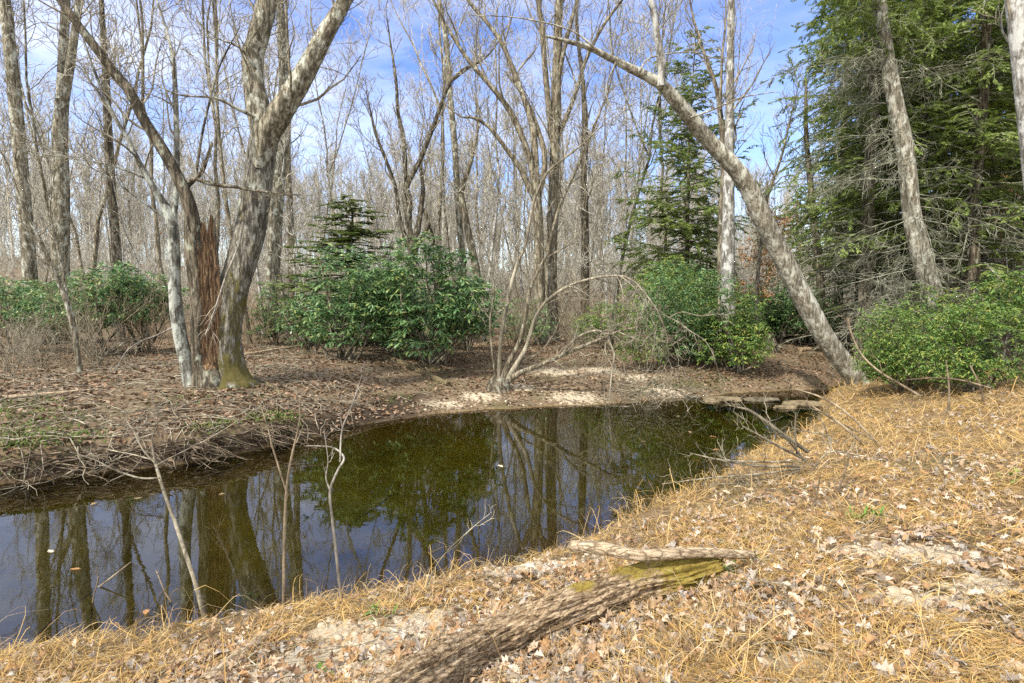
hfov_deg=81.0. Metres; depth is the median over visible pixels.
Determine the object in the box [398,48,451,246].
bare tree
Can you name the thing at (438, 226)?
bare tree
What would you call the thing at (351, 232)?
hemlock tree
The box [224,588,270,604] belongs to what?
green sprout
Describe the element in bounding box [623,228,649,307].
hemlock tree
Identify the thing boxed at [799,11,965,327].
hemlock tree
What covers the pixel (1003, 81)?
hemlock tree
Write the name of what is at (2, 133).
bare tree
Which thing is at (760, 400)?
rock
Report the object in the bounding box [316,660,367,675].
green sprout
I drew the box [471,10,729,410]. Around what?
leaning shrub tree
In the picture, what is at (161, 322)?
bare shrub
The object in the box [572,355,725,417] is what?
twig tangle
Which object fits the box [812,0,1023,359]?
hemlock tree
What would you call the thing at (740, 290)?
laurel
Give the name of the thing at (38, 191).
bare tree
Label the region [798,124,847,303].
bare tree
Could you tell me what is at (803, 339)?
rhododendron
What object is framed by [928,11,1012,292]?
hemlock tree
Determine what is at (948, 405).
dry stalk
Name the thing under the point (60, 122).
tall tree
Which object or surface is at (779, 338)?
laurel
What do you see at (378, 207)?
bare tree
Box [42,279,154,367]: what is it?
bare shrub
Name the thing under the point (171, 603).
bare sapling
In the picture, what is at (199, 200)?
bare tree
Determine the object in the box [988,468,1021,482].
green sprout
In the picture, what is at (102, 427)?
twig litter
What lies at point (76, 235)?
bare tree
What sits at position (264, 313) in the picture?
rhododendron
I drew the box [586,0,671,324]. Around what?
bare tree
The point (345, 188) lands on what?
bare tree
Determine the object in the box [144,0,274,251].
bare tree
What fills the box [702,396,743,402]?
rock
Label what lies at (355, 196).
bare tree
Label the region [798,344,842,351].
fallen branch
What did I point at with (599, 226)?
bare tree
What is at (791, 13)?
sky
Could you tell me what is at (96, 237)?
bare tree
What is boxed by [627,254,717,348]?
laurel
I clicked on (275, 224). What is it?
slim tree
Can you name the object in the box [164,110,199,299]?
bare tree
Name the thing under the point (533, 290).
bare shrub
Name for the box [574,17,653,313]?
bare tree
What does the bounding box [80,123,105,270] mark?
bare tree
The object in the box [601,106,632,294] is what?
bare tree
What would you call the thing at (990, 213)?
beech sapling
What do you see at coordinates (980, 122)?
hemlock tree
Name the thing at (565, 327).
bare shrub
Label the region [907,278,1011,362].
bare shrub
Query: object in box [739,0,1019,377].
hemlock tree
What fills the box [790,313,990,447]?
dead brush
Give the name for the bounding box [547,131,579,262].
bare tree
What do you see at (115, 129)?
bare tree
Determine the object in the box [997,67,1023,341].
hemlock tree
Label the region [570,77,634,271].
bare tree
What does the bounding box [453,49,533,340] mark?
bare tree
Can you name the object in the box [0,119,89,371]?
slim tree
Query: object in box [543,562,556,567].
rock
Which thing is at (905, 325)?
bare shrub
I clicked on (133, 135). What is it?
bare tree
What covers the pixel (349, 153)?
bare tree
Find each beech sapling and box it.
[90,147,187,335]
[735,197,791,332]
[736,203,810,304]
[968,170,1023,352]
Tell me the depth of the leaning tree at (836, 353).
12.00 m
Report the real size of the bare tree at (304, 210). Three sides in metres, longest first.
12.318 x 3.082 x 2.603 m
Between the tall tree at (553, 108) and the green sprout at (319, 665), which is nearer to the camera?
the green sprout at (319, 665)
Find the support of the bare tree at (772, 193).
on the ground at (562, 462)
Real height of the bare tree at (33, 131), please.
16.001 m
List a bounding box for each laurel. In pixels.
[569,300,644,349]
[613,318,670,372]
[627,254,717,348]
[668,264,752,335]
[735,276,846,343]
[849,299,955,392]
[897,297,1023,392]
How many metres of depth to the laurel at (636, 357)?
15.10 m
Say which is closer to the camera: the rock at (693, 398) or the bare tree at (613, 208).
the rock at (693, 398)
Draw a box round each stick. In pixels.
[370,594,406,607]
[568,540,756,561]
[881,542,947,591]
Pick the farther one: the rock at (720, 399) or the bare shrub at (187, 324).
the bare shrub at (187, 324)
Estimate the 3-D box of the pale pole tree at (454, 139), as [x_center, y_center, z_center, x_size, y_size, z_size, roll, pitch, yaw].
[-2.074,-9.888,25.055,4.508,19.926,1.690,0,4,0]
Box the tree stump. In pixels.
[758,333,784,353]
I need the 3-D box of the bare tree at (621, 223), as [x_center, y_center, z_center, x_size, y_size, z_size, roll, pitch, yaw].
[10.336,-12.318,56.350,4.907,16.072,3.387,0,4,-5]
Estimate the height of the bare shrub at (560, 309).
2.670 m
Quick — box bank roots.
[0,419,334,487]
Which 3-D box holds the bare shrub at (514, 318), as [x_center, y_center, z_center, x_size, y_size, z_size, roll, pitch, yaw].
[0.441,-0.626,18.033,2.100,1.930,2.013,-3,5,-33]
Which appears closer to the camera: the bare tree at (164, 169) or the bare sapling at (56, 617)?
the bare sapling at (56, 617)
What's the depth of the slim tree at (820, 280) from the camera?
20.06 m
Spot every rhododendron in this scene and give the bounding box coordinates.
[0,277,86,353]
[0,280,110,344]
[31,260,162,355]
[103,271,189,352]
[247,279,295,345]
[272,285,336,353]
[293,243,415,359]
[330,259,431,352]
[348,231,507,364]
[434,280,499,350]
[494,296,557,343]
[631,259,747,366]
[691,288,777,372]
[737,292,798,336]
[763,292,848,336]
[766,297,839,342]
[892,283,979,370]
[968,265,1023,366]
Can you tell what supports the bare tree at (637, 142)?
on the ground at (562, 462)
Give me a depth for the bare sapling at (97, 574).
4.37 m
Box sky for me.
[0,0,1008,269]
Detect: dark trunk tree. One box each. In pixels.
[77,0,132,337]
[562,3,610,331]
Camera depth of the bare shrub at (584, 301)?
20.67 m
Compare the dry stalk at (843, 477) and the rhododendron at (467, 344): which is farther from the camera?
the rhododendron at (467, 344)
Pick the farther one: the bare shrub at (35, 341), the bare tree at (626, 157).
the bare tree at (626, 157)
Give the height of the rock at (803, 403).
0.137 m
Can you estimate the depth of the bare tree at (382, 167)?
73.31 m
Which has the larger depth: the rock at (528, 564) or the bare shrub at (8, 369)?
the bare shrub at (8, 369)
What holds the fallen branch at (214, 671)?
on the ground at (562, 462)
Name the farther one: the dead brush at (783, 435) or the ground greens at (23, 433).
the ground greens at (23, 433)
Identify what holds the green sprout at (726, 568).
on the ground at (562, 462)
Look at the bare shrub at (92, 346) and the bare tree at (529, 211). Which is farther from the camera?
the bare tree at (529, 211)
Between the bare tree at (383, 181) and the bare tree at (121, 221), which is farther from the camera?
the bare tree at (383, 181)
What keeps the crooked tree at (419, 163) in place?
on the ground at (562, 462)
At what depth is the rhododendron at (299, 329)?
16.55 m
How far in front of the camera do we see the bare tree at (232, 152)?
45.73 m
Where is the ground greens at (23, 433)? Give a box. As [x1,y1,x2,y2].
[0,369,731,504]
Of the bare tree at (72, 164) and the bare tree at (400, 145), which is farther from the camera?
the bare tree at (400, 145)
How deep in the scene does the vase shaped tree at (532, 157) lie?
20.36 m
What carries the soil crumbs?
on the ground at (562, 462)
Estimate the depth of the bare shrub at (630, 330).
18.96 m
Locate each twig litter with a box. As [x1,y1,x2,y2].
[0,334,840,496]
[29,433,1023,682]
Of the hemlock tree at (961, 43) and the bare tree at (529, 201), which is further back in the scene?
the bare tree at (529, 201)
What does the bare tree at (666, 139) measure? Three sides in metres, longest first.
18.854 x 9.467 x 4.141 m
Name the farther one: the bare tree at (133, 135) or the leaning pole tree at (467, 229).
the bare tree at (133, 135)
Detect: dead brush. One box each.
[658,394,872,491]
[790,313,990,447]
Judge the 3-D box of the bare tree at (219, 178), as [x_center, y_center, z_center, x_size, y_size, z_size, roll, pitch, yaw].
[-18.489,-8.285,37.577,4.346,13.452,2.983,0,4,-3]
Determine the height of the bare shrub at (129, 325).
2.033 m
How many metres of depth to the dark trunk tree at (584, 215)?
25.07 m
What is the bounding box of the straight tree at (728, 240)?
[695,0,776,351]
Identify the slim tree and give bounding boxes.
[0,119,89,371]
[261,0,314,337]
[782,71,850,346]
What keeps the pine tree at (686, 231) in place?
on the ground at (562, 462)
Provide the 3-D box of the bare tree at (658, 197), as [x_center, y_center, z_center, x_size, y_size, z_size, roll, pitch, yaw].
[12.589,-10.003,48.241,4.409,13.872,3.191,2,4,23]
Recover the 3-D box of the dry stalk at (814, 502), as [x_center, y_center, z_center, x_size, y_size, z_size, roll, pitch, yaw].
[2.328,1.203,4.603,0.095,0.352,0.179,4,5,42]
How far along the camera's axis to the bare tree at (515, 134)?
49.68 m
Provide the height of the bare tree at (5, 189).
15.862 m
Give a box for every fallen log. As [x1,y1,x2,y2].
[371,558,725,682]
[381,353,450,385]
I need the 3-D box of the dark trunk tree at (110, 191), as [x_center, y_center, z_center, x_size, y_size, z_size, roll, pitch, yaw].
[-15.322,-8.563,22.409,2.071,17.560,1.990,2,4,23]
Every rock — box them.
[524,562,534,568]
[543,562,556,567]
[683,395,699,399]
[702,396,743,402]
[743,397,780,402]
[771,405,797,410]
[782,400,825,407]
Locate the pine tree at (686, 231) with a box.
[587,25,763,324]
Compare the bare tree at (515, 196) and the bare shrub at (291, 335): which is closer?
the bare shrub at (291, 335)
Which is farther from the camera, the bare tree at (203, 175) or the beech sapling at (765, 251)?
the bare tree at (203, 175)
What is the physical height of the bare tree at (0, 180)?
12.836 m
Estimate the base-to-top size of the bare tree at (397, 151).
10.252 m
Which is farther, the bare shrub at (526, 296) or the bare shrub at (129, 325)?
the bare shrub at (526, 296)
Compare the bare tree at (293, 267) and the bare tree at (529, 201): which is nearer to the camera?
the bare tree at (293, 267)
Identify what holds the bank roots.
on the ground at (562, 462)
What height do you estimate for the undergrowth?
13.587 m
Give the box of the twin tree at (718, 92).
[678,0,762,340]
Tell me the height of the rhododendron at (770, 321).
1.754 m
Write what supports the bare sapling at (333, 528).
on the ground at (562, 462)
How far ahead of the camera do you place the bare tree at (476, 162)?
33.16 m
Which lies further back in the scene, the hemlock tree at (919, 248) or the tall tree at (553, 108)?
the tall tree at (553, 108)
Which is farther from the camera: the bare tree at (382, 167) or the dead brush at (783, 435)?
the bare tree at (382, 167)
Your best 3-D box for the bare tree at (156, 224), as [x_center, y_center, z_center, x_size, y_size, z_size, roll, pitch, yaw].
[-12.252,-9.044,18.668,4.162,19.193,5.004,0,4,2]
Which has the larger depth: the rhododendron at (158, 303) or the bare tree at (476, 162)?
the bare tree at (476, 162)
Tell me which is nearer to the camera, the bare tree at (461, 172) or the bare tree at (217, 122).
the bare tree at (217, 122)
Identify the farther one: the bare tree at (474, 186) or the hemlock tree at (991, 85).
the bare tree at (474, 186)
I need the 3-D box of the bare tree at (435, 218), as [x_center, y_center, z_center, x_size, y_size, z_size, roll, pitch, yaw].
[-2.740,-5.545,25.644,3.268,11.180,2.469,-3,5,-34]
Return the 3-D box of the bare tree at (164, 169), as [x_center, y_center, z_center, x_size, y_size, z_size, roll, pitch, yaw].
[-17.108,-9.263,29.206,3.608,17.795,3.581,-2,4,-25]
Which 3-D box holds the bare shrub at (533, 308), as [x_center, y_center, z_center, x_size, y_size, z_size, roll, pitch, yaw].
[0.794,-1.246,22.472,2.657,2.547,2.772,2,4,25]
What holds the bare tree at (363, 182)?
on the ground at (562, 462)
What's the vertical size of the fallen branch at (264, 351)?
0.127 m
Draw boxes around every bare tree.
[0,0,87,287]
[0,0,105,232]
[0,63,26,176]
[0,64,52,207]
[0,90,16,247]
[0,142,12,231]
[0,185,20,289]
[4,31,124,301]
[19,0,174,344]
[29,143,49,239]
[49,50,137,322]
[69,107,166,335]
[70,19,139,249]
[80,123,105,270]
[82,0,197,326]
[85,91,139,216]
[113,117,153,243]
[119,0,196,247]
[132,117,203,322]
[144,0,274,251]
[146,0,284,343]
[153,110,191,270]
[158,175,182,252]
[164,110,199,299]
[170,39,232,274]
[172,103,240,239]
[173,119,243,244]
[185,0,297,317]
[191,57,233,230]
[193,174,208,228]
[209,0,293,331]
[212,90,260,278]
[219,168,283,286]
[223,16,312,219]
[239,35,329,337]
[269,0,391,324]
[293,157,319,266]
[297,21,372,292]
[310,199,326,255]
[329,156,347,277]
[334,70,406,268]
[335,134,371,248]
[335,152,381,268]
[335,158,362,256]
[348,154,399,266]
[360,66,445,338]
[367,137,399,250]
[371,129,392,243]
[377,90,419,300]
[382,153,429,267]
[388,0,486,297]
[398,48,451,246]
[399,10,480,291]
[406,85,475,334]
[414,120,470,302]
[434,0,529,275]
[442,79,475,181]
[442,121,478,249]
[450,0,541,338]
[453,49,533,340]
[453,101,529,275]
[459,132,499,279]
[471,61,540,267]
[479,19,545,309]
[488,107,545,271]
[491,52,548,314]
[495,0,593,190]
[517,149,558,308]
[519,159,533,253]
[523,13,591,299]
[532,83,573,299]
[538,101,570,271]
[540,59,630,339]
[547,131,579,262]
[561,131,595,288]
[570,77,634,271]
[571,162,611,262]
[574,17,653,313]
[580,0,706,329]
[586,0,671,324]
[599,0,684,318]
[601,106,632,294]
[602,131,645,252]
[604,156,625,250]
[607,140,633,274]
[609,77,691,228]
[610,0,745,318]
[644,41,706,266]
[644,132,682,256]
[646,57,715,258]
[678,144,708,235]
[703,0,780,148]
[705,167,718,200]
[741,138,794,224]
[798,103,824,240]
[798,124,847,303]
[813,78,860,268]
[944,45,1022,358]
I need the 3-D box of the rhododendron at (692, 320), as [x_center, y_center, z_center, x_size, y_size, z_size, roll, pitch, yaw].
[4.492,-0.670,15.796,2.790,2.868,2.755,0,4,0]
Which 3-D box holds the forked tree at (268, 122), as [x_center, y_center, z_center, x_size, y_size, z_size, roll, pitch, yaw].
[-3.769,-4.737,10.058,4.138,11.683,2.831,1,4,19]
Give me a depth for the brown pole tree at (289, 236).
26.16 m
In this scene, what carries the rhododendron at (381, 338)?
on the ground at (562, 462)
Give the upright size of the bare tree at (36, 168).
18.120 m
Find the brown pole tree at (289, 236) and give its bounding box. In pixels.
[273,0,313,331]
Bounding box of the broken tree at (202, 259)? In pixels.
[38,0,300,388]
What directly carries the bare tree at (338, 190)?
on the ground at (562, 462)
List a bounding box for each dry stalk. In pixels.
[807,473,824,518]
[834,449,854,495]
[945,360,949,414]
[970,363,984,404]
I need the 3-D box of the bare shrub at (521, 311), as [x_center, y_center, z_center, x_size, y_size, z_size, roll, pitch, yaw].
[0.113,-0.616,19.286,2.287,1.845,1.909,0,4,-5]
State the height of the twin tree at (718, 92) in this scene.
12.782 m
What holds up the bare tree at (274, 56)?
on the ground at (562, 462)
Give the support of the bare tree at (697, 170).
on the ground at (562, 462)
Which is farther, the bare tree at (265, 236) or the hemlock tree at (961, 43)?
the bare tree at (265, 236)
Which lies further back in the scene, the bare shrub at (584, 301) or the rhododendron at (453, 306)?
the bare shrub at (584, 301)
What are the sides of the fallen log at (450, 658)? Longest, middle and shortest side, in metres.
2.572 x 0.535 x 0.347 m
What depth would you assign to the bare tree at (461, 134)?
58.60 m
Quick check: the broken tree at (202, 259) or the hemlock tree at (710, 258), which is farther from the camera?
the hemlock tree at (710, 258)
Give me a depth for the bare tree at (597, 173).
49.22 m
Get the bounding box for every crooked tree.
[347,0,502,337]
[741,59,816,336]
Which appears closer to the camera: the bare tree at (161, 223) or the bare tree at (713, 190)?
the bare tree at (161, 223)
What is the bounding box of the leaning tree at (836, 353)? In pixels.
[451,0,870,385]
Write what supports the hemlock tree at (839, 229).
on the ground at (562, 462)
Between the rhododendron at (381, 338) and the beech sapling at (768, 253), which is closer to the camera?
the rhododendron at (381, 338)
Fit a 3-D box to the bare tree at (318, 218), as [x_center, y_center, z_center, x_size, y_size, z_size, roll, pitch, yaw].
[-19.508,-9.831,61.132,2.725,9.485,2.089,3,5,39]
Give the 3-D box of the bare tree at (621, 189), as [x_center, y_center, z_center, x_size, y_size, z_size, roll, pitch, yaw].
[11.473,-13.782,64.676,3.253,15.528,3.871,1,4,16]
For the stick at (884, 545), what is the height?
0.038 m
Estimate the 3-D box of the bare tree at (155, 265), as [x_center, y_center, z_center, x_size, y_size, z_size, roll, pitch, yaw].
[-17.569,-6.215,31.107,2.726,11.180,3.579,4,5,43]
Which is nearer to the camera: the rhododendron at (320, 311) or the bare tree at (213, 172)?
the rhododendron at (320, 311)
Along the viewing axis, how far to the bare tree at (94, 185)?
27.61 m
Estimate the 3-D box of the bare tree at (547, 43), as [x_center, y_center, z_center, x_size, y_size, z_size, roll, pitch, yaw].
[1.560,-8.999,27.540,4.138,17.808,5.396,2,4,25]
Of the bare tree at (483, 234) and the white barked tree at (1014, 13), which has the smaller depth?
the white barked tree at (1014, 13)
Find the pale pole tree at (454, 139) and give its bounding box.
[431,0,512,293]
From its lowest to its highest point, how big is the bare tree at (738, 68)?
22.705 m
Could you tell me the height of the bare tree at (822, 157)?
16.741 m
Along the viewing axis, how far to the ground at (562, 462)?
7.63 m
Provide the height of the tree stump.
0.700 m
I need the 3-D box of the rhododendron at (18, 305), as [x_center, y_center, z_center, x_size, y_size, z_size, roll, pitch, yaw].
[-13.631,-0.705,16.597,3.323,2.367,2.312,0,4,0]
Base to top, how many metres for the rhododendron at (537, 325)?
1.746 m
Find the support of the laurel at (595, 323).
on the ground at (562, 462)
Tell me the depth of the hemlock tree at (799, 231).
45.55 m
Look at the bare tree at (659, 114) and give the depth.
23.67 m
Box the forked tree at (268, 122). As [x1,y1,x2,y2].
[130,0,382,389]
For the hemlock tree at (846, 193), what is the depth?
34.03 m
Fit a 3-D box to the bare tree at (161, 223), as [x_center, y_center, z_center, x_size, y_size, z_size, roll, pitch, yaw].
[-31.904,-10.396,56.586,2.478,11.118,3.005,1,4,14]
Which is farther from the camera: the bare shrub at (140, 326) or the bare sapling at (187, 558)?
the bare shrub at (140, 326)
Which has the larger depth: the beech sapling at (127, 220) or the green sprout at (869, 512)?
the beech sapling at (127, 220)
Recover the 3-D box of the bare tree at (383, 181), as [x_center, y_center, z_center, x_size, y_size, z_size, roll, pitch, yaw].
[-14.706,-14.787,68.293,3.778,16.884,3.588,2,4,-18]
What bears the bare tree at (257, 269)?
on the ground at (562, 462)
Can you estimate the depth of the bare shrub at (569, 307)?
25.89 m
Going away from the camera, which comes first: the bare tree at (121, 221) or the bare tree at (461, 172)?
the bare tree at (121, 221)
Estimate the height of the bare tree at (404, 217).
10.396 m
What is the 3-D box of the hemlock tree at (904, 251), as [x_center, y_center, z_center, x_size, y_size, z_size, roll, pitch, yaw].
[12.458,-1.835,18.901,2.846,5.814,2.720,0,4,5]
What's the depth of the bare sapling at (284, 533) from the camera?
4.19 m
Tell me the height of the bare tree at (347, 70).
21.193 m
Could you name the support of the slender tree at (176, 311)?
on the ground at (562, 462)
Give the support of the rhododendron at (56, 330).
on the ground at (562, 462)
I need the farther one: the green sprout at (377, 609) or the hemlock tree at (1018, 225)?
the hemlock tree at (1018, 225)
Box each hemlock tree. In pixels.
[242,193,461,342]
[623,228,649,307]
[675,185,743,308]
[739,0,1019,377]
[742,233,775,287]
[762,0,911,335]
[773,186,833,285]
[774,0,964,348]
[777,0,1023,373]
[792,0,901,314]
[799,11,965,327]
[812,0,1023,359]
[842,0,1023,360]
[847,0,1023,359]
[848,7,966,308]
[851,0,1023,335]
[855,210,946,362]
[891,16,962,285]
[907,0,1023,351]
[927,17,1023,313]
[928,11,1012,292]
[945,224,1019,319]
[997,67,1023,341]
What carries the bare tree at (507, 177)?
on the ground at (562, 462)
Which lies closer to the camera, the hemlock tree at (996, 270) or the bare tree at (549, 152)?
the hemlock tree at (996, 270)
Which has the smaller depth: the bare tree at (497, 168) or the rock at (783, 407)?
the rock at (783, 407)
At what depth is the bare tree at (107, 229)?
30.27 m
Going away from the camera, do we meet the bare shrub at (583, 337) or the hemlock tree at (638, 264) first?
the bare shrub at (583, 337)
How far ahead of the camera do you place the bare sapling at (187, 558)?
4.21 m
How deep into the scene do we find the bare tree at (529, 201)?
42.22 m
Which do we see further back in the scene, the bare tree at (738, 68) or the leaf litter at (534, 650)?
the bare tree at (738, 68)
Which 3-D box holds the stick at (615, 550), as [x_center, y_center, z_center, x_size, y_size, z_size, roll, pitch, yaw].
[0.911,1.242,3.526,1.195,0.085,0.172,6,3,-9]
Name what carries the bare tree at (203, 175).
on the ground at (562, 462)
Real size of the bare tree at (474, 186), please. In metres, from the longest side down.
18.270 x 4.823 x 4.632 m
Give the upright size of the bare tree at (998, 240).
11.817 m
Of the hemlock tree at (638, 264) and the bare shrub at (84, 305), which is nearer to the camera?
the bare shrub at (84, 305)
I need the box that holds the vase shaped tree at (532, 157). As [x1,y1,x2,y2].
[428,0,547,343]
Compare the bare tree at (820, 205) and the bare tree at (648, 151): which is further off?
the bare tree at (820, 205)
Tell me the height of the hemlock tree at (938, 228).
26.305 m
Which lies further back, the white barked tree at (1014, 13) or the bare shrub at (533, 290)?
the bare shrub at (533, 290)
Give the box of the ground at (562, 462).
[0,256,1023,682]
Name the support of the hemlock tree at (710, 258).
on the ground at (562, 462)
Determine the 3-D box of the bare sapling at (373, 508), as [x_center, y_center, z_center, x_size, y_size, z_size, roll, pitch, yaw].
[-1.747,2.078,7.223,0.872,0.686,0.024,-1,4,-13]
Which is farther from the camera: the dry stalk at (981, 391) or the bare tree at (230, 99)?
the bare tree at (230, 99)
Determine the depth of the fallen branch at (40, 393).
9.39 m
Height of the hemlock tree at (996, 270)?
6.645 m
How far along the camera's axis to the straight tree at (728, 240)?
17.01 m
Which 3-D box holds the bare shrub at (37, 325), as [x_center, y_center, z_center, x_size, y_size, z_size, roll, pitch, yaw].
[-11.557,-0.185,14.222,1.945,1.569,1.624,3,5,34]
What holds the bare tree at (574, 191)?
on the ground at (562, 462)
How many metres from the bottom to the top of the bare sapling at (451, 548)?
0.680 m
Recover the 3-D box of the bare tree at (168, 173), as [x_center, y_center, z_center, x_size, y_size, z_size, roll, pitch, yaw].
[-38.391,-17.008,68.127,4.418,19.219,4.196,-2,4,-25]
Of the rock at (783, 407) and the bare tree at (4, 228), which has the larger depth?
the bare tree at (4, 228)
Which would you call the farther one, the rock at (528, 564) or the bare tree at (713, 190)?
the bare tree at (713, 190)
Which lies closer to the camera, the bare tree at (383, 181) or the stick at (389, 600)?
the stick at (389, 600)
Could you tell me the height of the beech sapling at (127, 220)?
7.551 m
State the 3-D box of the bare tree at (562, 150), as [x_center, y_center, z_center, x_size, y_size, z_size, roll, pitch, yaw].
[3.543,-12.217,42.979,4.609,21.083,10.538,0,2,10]
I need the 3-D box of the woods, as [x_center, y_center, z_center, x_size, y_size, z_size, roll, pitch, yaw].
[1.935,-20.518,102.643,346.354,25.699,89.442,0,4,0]
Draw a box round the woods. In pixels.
[0,86,1022,287]
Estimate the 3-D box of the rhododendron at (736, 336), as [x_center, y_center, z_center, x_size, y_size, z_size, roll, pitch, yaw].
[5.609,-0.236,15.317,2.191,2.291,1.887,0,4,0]
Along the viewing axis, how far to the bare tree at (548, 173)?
71.28 m
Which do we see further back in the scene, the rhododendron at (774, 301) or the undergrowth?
the undergrowth
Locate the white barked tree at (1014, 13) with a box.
[970,0,1023,189]
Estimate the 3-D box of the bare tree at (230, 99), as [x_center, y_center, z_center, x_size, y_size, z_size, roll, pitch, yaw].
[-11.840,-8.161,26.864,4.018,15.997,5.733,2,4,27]
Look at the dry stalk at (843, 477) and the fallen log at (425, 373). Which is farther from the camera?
the fallen log at (425, 373)
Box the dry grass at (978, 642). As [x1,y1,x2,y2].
[0,370,1023,682]
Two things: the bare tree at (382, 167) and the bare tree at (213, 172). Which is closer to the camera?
the bare tree at (213, 172)
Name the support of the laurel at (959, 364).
on the ground at (562, 462)
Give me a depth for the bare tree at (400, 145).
50.40 m
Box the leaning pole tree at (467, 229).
[445,95,490,335]
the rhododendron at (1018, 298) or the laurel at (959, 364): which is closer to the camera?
the laurel at (959, 364)
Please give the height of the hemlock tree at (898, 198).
27.315 m
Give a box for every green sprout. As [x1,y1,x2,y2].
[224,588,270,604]
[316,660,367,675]
[364,601,397,620]
[723,564,734,575]
[845,504,888,522]
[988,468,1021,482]
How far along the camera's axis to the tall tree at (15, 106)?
19.27 m
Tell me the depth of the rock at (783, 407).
12.14 m
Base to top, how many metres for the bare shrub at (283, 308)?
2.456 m
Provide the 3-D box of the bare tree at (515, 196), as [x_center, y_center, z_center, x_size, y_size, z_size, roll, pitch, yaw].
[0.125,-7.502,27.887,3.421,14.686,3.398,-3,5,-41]
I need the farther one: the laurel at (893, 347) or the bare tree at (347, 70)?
the bare tree at (347, 70)
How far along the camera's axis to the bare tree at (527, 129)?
37.01 m
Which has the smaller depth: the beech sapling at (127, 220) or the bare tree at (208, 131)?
the beech sapling at (127, 220)
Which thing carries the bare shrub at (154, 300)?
on the ground at (562, 462)
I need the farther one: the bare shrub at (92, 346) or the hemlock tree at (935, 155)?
the hemlock tree at (935, 155)
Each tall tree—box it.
[0,0,59,345]
[20,0,107,341]
[524,0,622,341]
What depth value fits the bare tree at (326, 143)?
31.34 m
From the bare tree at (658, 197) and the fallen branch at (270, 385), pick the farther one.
the bare tree at (658, 197)
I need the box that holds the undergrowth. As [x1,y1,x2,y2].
[0,212,1022,326]
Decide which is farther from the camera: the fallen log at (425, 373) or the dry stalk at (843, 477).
the fallen log at (425, 373)
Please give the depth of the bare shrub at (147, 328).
16.95 m
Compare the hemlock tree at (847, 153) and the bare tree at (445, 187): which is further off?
the bare tree at (445, 187)
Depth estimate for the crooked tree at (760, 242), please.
19.04 m
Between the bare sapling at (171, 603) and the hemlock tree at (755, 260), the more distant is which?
the hemlock tree at (755, 260)
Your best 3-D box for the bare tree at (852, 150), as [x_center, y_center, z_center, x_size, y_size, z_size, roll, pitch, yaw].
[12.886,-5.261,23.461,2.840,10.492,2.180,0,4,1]
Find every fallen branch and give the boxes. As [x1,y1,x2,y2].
[7,389,89,399]
[198,625,281,682]
[244,344,305,356]
[250,372,289,399]
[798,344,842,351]
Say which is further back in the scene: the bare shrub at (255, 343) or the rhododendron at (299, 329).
the bare shrub at (255, 343)
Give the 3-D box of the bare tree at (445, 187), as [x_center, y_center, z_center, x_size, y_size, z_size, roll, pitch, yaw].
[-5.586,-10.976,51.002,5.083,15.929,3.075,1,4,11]
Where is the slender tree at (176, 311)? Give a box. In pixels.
[0,0,200,387]
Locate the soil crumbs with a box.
[183,360,1022,682]
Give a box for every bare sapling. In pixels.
[30,562,130,638]
[56,386,261,625]
[89,565,98,630]
[156,570,177,621]
[256,390,305,608]
[308,361,367,602]
[344,484,402,530]
[420,499,495,597]
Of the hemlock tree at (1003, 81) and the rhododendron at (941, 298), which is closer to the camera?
the rhododendron at (941, 298)
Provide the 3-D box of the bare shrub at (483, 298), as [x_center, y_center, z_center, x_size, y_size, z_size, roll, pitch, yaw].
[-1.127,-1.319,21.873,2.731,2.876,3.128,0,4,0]
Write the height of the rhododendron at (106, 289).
2.628 m
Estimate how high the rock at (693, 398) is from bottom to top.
0.092 m
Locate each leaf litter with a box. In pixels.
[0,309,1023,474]
[0,382,1023,682]
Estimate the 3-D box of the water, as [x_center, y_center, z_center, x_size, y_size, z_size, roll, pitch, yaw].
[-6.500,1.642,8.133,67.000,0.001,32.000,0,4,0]
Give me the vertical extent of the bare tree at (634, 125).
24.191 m
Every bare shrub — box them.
[0,304,75,361]
[0,312,72,367]
[0,313,63,378]
[14,257,186,360]
[31,300,138,367]
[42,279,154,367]
[71,297,160,350]
[83,269,188,355]
[98,275,186,333]
[104,288,189,352]
[143,303,186,338]
[161,302,190,331]
[242,285,296,346]
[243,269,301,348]
[263,286,322,335]
[274,316,306,349]
[461,272,514,340]
[491,298,553,346]
[498,282,562,325]
[502,265,581,338]
[506,274,569,313]
[506,292,566,347]
[513,281,586,338]
[547,277,605,342]
[554,299,605,344]
[556,310,585,340]
[558,295,586,326]
[610,309,651,346]
[874,292,929,358]
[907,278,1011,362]
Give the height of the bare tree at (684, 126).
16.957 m
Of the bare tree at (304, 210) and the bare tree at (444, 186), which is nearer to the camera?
the bare tree at (444, 186)

